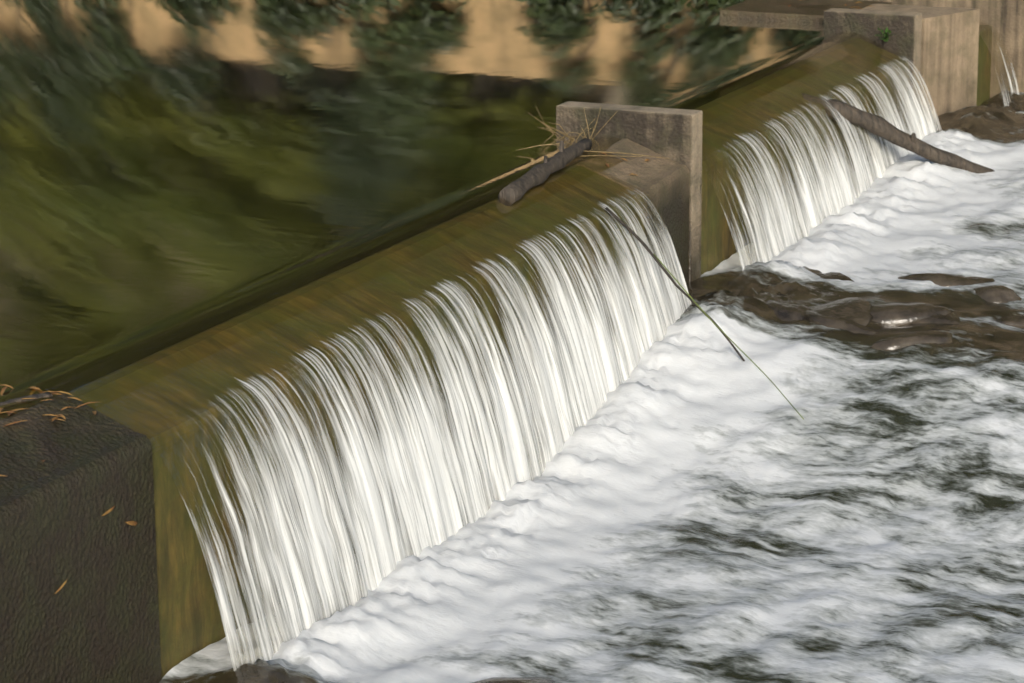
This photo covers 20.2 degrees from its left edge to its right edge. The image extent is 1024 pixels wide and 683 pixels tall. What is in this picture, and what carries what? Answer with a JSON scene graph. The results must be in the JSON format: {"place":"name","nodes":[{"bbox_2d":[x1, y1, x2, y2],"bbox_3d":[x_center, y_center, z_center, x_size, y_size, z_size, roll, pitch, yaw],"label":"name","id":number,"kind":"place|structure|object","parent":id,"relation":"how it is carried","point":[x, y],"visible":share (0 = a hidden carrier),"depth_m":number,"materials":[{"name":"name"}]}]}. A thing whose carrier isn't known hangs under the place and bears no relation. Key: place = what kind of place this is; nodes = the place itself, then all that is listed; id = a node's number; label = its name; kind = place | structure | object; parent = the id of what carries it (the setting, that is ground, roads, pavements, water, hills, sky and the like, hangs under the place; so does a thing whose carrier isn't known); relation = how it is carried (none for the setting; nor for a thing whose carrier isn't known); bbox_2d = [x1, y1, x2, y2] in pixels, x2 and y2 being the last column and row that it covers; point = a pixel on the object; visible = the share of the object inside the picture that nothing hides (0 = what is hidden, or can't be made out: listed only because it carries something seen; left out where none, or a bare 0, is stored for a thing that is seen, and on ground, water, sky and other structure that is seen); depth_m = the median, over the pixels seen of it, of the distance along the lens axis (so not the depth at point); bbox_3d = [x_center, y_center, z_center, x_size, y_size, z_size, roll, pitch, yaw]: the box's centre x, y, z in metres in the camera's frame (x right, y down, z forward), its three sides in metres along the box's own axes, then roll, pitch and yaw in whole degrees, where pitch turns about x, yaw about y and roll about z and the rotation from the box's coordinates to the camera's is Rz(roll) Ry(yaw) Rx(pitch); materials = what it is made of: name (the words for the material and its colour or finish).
{"place":"outdoors","nodes":[
{"label":"outdoors","id":0,"kind":"place"},
{"bbox_2d":[29,98,717,393],"bbox_3d":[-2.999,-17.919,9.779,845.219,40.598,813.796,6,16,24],"label":"crest","id":1,"kind":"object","parent":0,"point":[87,373],"depth_m":20.23,"materials":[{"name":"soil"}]},
{"bbox_2d":[0,390,161,682],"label":"pier","id":2,"kind":"structure","parent":1,"relation":"on","point":[95,619],"depth_m":13.07,"materials":[{"name":"concrete"}]},
{"bbox_2d":[0,392,52,407],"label":"stick","id":3,"kind":"object","parent":2,"relation":"on","point":[12,402],"visible":1,"depth_m":13.45,"materials":[{"name":"brown wood"}]},
{"bbox_2d":[67,38,909,678],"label":"weir sill","id":4,"kind":"structure","parent":1,"relation":"on","point":[193,410],"depth_m":15.93,"materials":[{"name":"brown concrete"}]},
{"bbox_2d":[207,187,690,669],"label":"waterfall","id":5,"kind":"object","parent":4,"relation":"on","point":[417,473],"visible":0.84,"depth_m":15.64,"materials":[{"name":"white liquid"}]},
{"bbox_2d":[498,138,591,205],"bbox_3d":[0.228,-1.139,18.628,0.132,0.221,1.548,5,15,19],"label":"branch","id":6,"kind":"object","parent":4,"relation":"on","point":[511,193],"visible":1,"depth_m":18.42,"materials":[{"name":"brown wood"}]},
{"bbox_2d":[577,138,689,305],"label":"pier block","id":7,"kind":"structure","parent":4,"relation":"on","point":[661,186],"depth_m":19.38,"materials":[{"name":"brown concrete"}]},
{"bbox_2d":[516,107,668,158],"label":"dry grass on pier","id":8,"kind":"structure","parent":7,"relation":"on","point":[566,135],"depth_m":19.67,"materials":[{"name":"beige plant"}]},
{"bbox_2d":[702,44,940,269],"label":"waterfall","id":9,"kind":"object","parent":4,"relation":"on","point":[839,198],"visible":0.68,"depth_m":21.70,"materials":[{"name":"white liquid"}]},
{"bbox_2d":[701,90,718,97],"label":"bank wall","id":10,"kind":"structure","parent":1,"relation":"on","point":[714,95],"depth_m":27.59,"materials":[{"name":"concrete"}]},
{"bbox_2d":[719,0,892,97],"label":"concrete ledge","id":11,"kind":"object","parent":1,"relation":"on","point":[808,11],"depth_m":25.40,"materials":[{"name":"grey concrete"}]},
{"bbox_2d":[875,27,892,41],"bbox_3d":[3.149,-2.593,24.223,0.157,0.124,0.156,13,20,43],"label":"plant","id":12,"kind":"object","parent":11,"relation":"attached to","point":[886,35],"visible":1,"depth_m":24.21,"materials":[{"name":"green plant"}]},
{"bbox_2d":[859,0,1023,97],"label":"abutment","id":13,"kind":"object","parent":1,"relation":"on","point":[1004,19],"depth_m":25.46,"materials":[{"name":"beige concrete"}]},
{"bbox_2d":[976,25,991,105],"bbox_3d":[3.726,-1.882,25.637,0.930,1.860,0.590,6,16,24],"label":"weir","id":14,"kind":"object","parent":1,"relation":"on","point":[984,70],"depth_m":25.35,"materials":[{"name":"concrete"}]},
{"bbox_2d":[0,0,851,401],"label":"pond water","id":15,"kind":"structure","parent":0,"point":[166,164],"depth_m":20.61,"materials":[{"name":"green liquid"}]},
{"bbox_2d":[159,90,1023,682],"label":"tail water","id":16,"kind":"structure","parent":0,"point":[699,500],"depth_m":16.22,"materials":[{"name":"liquid"}]},
{"bbox_2d":[473,677,554,682],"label":"rock","id":17,"kind":"object","parent":16,"relation":"in","point":[517,680],"visible":1,"depth_m":13.64,"materials":[{"name":"stone"}]},
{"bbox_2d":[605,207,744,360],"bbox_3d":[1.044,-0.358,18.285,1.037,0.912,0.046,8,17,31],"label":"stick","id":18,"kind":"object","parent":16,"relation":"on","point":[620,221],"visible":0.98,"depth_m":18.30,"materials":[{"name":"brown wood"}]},
{"bbox_2d":[654,254,803,419],"bbox_3d":[1.396,-0.064,17.668,0.198,0.607,1.925,-7,16,-24],"label":"grass stem","id":19,"kind":"object","parent":16,"relation":"on","point":[727,336],"visible":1,"depth_m":17.89,"materials":[{"name":"green"}]},
{"bbox_2d":[766,300,810,320],"bbox_3d":[1.805,-0.139,19.001,0.463,0.226,0.408,17,32,23],"label":"rock","id":20,"kind":"object","parent":16,"relation":"in","point":[783,311],"visible":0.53,"depth_m":18.91,"materials":[{"name":"brown stone"}]},
{"bbox_2d":[797,266,821,272],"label":"rock","id":21,"kind":"object","parent":16,"relation":"in","point":[814,271],"visible":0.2,"depth_m":20.07,"materials":[{"name":"stone"}]},
{"bbox_2d":[819,272,853,281],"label":"rock","id":22,"kind":"object","parent":16,"relation":"in","point":[836,275],"visible":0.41,"depth_m":19.88,"materials":[{"name":"brown stone"}]},
{"bbox_2d":[803,297,872,325],"bbox_3d":[2.065,-0.120,18.941,0.753,0.164,0.618,-17,20,-18],"label":"rock","id":23,"kind":"object","parent":16,"relation":"in","point":[855,309],"visible":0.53,"depth_m":18.94,"materials":[{"name":"stone"}]},
{"bbox_2d":[803,310,878,333],"bbox_3d":[2.195,-0.081,18.818,0.836,0.128,0.371,20,12,33],"label":"rock","id":24,"kind":"object","parent":16,"relation":"on","point":[828,321],"visible":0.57,"depth_m":18.72,"materials":[{"name":"brown stone"}]},
{"bbox_2d":[802,93,993,173],"bbox_3d":[3.195,-1.547,22.713,2.038,0.966,0.187,-6,15,-19],"label":"log","id":25,"kind":"object","parent":16,"relation":"in","point":[880,126],"visible":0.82,"depth_m":22.58,"materials":[{"name":"brown wood"}]},
{"bbox_2d":[870,303,952,326],"bbox_3d":[2.529,-0.145,19.032,0.795,0.238,0.428,-9,12,12],"label":"rock","id":26,"kind":"object","parent":16,"relation":"in","point":[896,314],"visible":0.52,"depth_m":18.89,"materials":[{"name":"stone"}]},
{"bbox_2d":[871,331,952,350],"bbox_3d":[2.603,0.039,18.447,0.710,0.212,0.322,-9,11,-27],"label":"rock","id":27,"kind":"object","parent":16,"relation":"in","point":[904,340],"visible":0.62,"depth_m":18.32,"materials":[{"name":"brown stone"}]},
{"bbox_2d":[897,273,966,286],"bbox_3d":[2.865,-0.389,19.973,0.675,0.186,0.341,-4,11,26],"label":"rock","id":28,"kind":"object","parent":16,"relation":"on","point":[943,279],"visible":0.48,"depth_m":19.84,"materials":[{"name":"stone"}]},
{"bbox_2d":[912,312,960,323],"bbox_3d":[2.728,-0.117,18.960,0.675,0.196,0.340,15,25,22],"label":"rock","id":29,"kind":"object","parent":16,"relation":"on","point":[952,318],"visible":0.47,"depth_m":18.84,"materials":[{"name":"stone"}]},
{"bbox_2d":[953,276,994,285],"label":"rock","id":30,"kind":"object","parent":16,"relation":"in","point":[971,280],"visible":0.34,"depth_m":19.81,"materials":[{"name":"brown stone"}]},
{"bbox_2d":[974,285,1021,302],"bbox_3d":[3.233,-0.274,19.601,0.314,0.230,0.544,-9,12,-44],"label":"rock","id":31,"kind":"object","parent":16,"relation":"in","point":[996,293],"visible":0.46,"depth_m":19.45,"materials":[{"name":"stone"}]},
{"bbox_2d":[979,20,1018,105],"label":"waterfall","id":32,"kind":"object","parent":16,"relation":"in","point":[1006,71],"visible":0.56,"depth_m":25.31,"materials":[{"name":"white liquid"}]},
{"bbox_2d":[995,315,1023,328],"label":"rock","id":33,"kind":"object","parent":16,"relation":"in","point":[1017,321],"visible":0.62,"depth_m":18.89,"materials":[{"name":"stone"}]},
{"bbox_2d":[556,101,702,281],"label":"pier wall","id":34,"kind":"structure","parent":0,"point":[673,134],"depth_m":19.76,"materials":[{"name":"grey concrete"}]},
{"bbox_2d":[823,8,921,129],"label":"pier wall","id":35,"kind":"structure","parent":0,"point":[904,39],"depth_m":24.36,"materials":[{"name":"grey concrete"}]},
{"bbox_2d":[863,4,979,119],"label":"pier block","id":36,"kind":"structure","parent":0,"point":[949,53],"depth_m":24.77,"materials":[{"name":"beige concrete"}]}
]}

